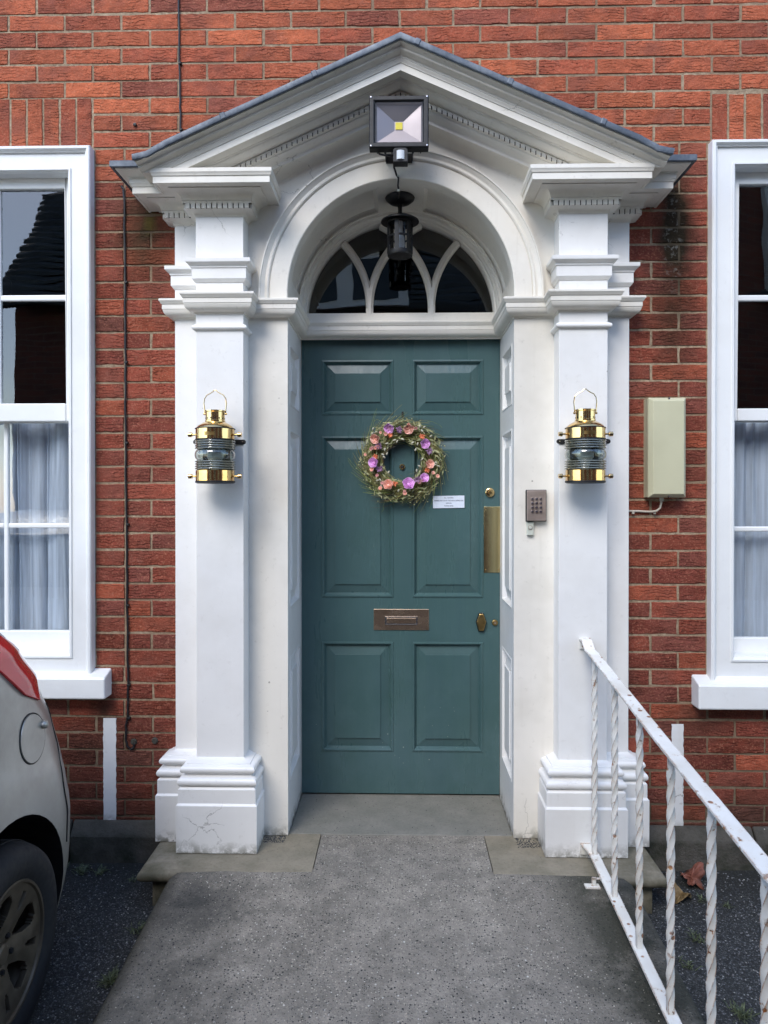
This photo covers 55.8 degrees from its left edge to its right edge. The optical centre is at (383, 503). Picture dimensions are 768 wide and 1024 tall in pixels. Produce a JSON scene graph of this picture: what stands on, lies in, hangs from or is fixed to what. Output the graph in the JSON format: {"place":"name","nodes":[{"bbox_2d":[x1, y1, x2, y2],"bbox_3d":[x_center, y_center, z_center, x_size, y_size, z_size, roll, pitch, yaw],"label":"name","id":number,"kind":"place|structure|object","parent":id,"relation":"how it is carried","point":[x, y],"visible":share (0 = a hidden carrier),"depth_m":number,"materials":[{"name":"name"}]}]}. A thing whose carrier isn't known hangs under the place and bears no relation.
{"place":"outdoors","nodes":[
{"label":"outdoors","id":0,"kind":"place"},
{"bbox_2d":[28,862,760,1023],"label":"ground","id":1,"kind":"structure","parent":0,"point":[70,995],"depth_m":2.42,"materials":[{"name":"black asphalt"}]},
{"bbox_2d":[0,633,69,1023],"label":"parked car","id":2,"kind":"object","parent":1,"relation":"on","point":[34,821],"visible":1,"depth_m":2.10,"materials":[{"name":"silver metal"}]},
{"bbox_2d":[137,831,320,905],"bbox_3d":[-0.555,1.435,2.695,0.613,0.298,0.335,0,0,1],"label":"step","id":3,"kind":"object","parent":1,"relation":"on","point":[164,864],"visible":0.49,"depth_m":2.61,"materials":[{"name":"stone"}]},
{"bbox_2d":[263,836,285,842],"bbox_3d":[-0.417,1.285,2.775,0.085,0.003,0.058,0,0,1],"label":"joint debris","id":4,"kind":"object","parent":3,"relation":"on","point":[274,839],"visible":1,"depth_m":2.77,"materials":[{"name":"grey gravel"}]},
{"bbox_2d":[0,0,767,870],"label":"brick house","id":5,"kind":"structure","parent":1,"relation":"on","point":[584,182],"depth_m":2.82,"materials":[{"name":"brick"}]},
{"bbox_2d":[0,423,68,629],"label":"net curtain","id":6,"kind":"object","parent":5,"relation":"hanging from","point":[39,557],"visible":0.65,"depth_m":3.02,"materials":[{"name":"white fabric"}]},
{"bbox_2d":[120,185,134,750],"bbox_3d":[-1.009,-0.137,2.856,0.055,2.226,0.016,0,0,1],"label":"wall cable","id":7,"kind":"object","parent":5,"relation":"attached to","point":[126,443],"depth_m":2.85,"materials":[{"name":"black plastic"}]},
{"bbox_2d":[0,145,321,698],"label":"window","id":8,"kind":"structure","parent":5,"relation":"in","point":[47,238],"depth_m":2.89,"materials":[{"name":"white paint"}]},
{"bbox_2d":[178,0,182,131],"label":"wall cable","id":9,"kind":"object","parent":5,"relation":"attached to","point":[180,128],"depth_m":2.84,"materials":[{"name":"black plastic"}]},
{"bbox_2d":[188,390,245,483],"bbox_3d":[-0.614,-0.242,2.630,0.200,0.340,0.156,0,0,1],"label":"ship lantern","id":10,"kind":"object","parent":5,"relation":"attached to","point":[215,441],"visible":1,"depth_m":2.58,"materials":[{"name":"gold metal"}]},
{"bbox_2d":[369,95,428,166],"bbox_3d":[0.055,-1.326,2.664,0.211,0.239,0.226,0,0,1],"label":"floodlight","id":11,"kind":"object","parent":5,"relation":"attached to","point":[399,127],"visible":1,"depth_m":2.58,"materials":[{"name":"black metal"}]},
{"bbox_2d":[378,152,399,198],"bbox_3d":[0.042,-1.233,2.719,0.067,0.083,0.284,0,0,18],"label":"lamp flex","id":12,"kind":"object","parent":11,"relation":"hanging from","point":[397,176],"visible":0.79,"depth_m":2.75,"materials":[{"name":"black plastic"}]},
{"bbox_2d":[381,191,418,260],"bbox_3d":[0.065,-1.119,2.933,0.154,0.240,0.154,0,0,1],"label":"porch lantern","id":13,"kind":"object","parent":5,"relation":"hanging from","point":[399,222],"visible":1,"depth_m":2.91,"materials":[{"name":"black metal"}]},
{"bbox_2d":[302,339,499,793],"bbox_3d":[0.073,0.285,3.197,0.880,2.010,0.078,0,0,1],"label":"door","id":14,"kind":"structure","parent":5,"relation":"in","point":[401,605],"depth_m":3.18,"materials":[{"name":"teal paint"}]},
{"bbox_2d":[348,408,448,511],"bbox_3d":[0.063,-0.194,3.132,0.442,0.470,0.092,0,0,1],"label":"door wreath","id":15,"kind":"object","parent":14,"relation":"attached to","point":[380,443],"depth_m":3.12,"materials":[{"name":"multicoloured plant"}]},
{"bbox_2d":[433,496,464,507],"bbox_3d":[0.282,-0.007,3.165,0.138,0.056,0.002,0,0,1],"label":"paper notice","id":16,"kind":"object","parent":14,"relation":"attached to","point":[448,501],"visible":1,"depth_m":3.17,"materials":[{"name":"white paper"}]},
{"bbox_2d":[527,522,533,534],"bbox_3d":[0.558,0.095,2.765,0.026,0.054,0.020,0,0,1],"label":"bell push","id":17,"kind":"object","parent":5,"relation":"attached to","point":[530,528],"visible":1,"depth_m":2.76,"materials":[{"name":"white plastic"}]},
{"bbox_2d":[525,490,545,521],"bbox_3d":[0.579,0.008,2.756,0.076,0.121,0.035,0,0,1],"label":"door keypad","id":18,"kind":"object","parent":5,"relation":"attached to","point":[535,505],"depth_m":2.75,"materials":[{"name":"grey plastic"}]},
{"bbox_2d":[556,388,612,483],"bbox_3d":[0.729,-0.242,2.600,0.209,0.340,0.156,0,0,1],"label":"ship lantern","id":19,"kind":"object","parent":5,"relation":"attached to","point":[585,433],"visible":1,"depth_m":2.56,"materials":[{"name":"gold metal"}]},
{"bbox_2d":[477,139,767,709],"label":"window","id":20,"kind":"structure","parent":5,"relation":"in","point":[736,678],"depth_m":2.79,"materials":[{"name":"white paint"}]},
{"bbox_2d":[629,398,685,513],"bbox_3d":[1.048,-0.181,2.781,0.204,0.444,0.074,0,0,1],"label":"junction box","id":21,"kind":"object","parent":5,"relation":"attached to","point":[664,449],"visible":0.99,"depth_m":2.74,"materials":[{"name":"beige plastic"}]},
{"bbox_2d":[734,423,767,635],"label":"net curtain","id":22,"kind":"object","parent":5,"relation":"hanging from","point":[751,548],"visible":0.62,"depth_m":2.95,"materials":[{"name":"white fabric"}]},
{"bbox_2d":[93,835,704,1023],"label":"ramp","id":23,"kind":"structure","parent":1,"relation":"on","point":[188,960],"depth_m":2.15,"materials":[{"name":"concrete"}]},
{"bbox_2d":[110,874,659,1023],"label":"ramp grit","id":24,"kind":"object","parent":23,"relation":"on","point":[378,970],"visible":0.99,"depth_m":2.18,"materials":[{"name":"grey gravel"}]},
{"bbox_2d":[213,877,634,1018],"bbox_3d":[0.035,1.340,1.927,1.501,0.095,1.162,0,0,1],"label":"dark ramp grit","id":25,"kind":"object","parent":23,"relation":"on","point":[447,926],"visible":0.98,"depth_m":2.14,"materials":[{"name":"grey gravel"}]},
{"bbox_2d":[579,638,767,1023],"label":"handrail","id":26,"kind":"object","parent":23,"relation":"on","point":[753,852],"visible":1,"depth_m":1.85,"materials":[{"name":"white metal"}]},
{"bbox_2d":[289,793,511,838],"bbox_3d":[0.069,1.331,3.028,0.868,0.100,0.438,0,0,1],"label":"threshold","id":27,"kind":"object","parent":1,"relation":"on","point":[384,812],"visible":0.56,"depth_m":2.98,"materials":[{"name":"concrete"}]},
{"bbox_2d":[40,865,760,1023],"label":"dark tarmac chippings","id":28,"kind":"object","parent":1,"relation":"on","point":[746,975],"visible":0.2,"depth_m":2.40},
{"bbox_2d":[67,862,760,1023],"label":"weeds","id":29,"kind":"object","parent":1,"relation":"on","point":[111,981],"visible":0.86,"depth_m":2.27,"materials":[{"name":"green plant"}]},
{"bbox_2d":[485,832,666,913],"bbox_3d":[0.684,1.435,2.667,0.597,0.298,0.335,0,0,1],"label":"step","id":30,"kind":"object","parent":1,"relation":"on","point":[506,854],"visible":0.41,"depth_m":2.58,"materials":[{"name":"stone"}]},
{"bbox_2d":[515,838,540,847],"bbox_3d":[0.547,1.285,2.743,0.093,0.003,0.077,0,0,1],"label":"joint debris","id":31,"kind":"object","parent":30,"relation":"on","point":[520,842],"visible":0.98,"depth_m":2.74,"materials":[{"name":"grey gravel"}]},
{"bbox_2d":[674,882,691,903],"bbox_3d":[1.069,1.406,2.626,0.086,0.072,0.084,17,-6,42],"label":"fallen leaf","id":32,"kind":"object","parent":1,"relation":"on","point":[680,895],"visible":0.82,"depth_m":2.61,"materials":[{"name":"plant"}]},
{"bbox_2d":[680,862,704,889],"bbox_3d":[1.148,1.383,2.698,0.087,0.082,0.090,0,0,23],"label":"fallen leaf","id":33,"kind":"object","parent":1,"relation":"on","point":[694,874],"visible":1,"depth_m":2.69,"materials":[{"name":"red plant"}]}
]}

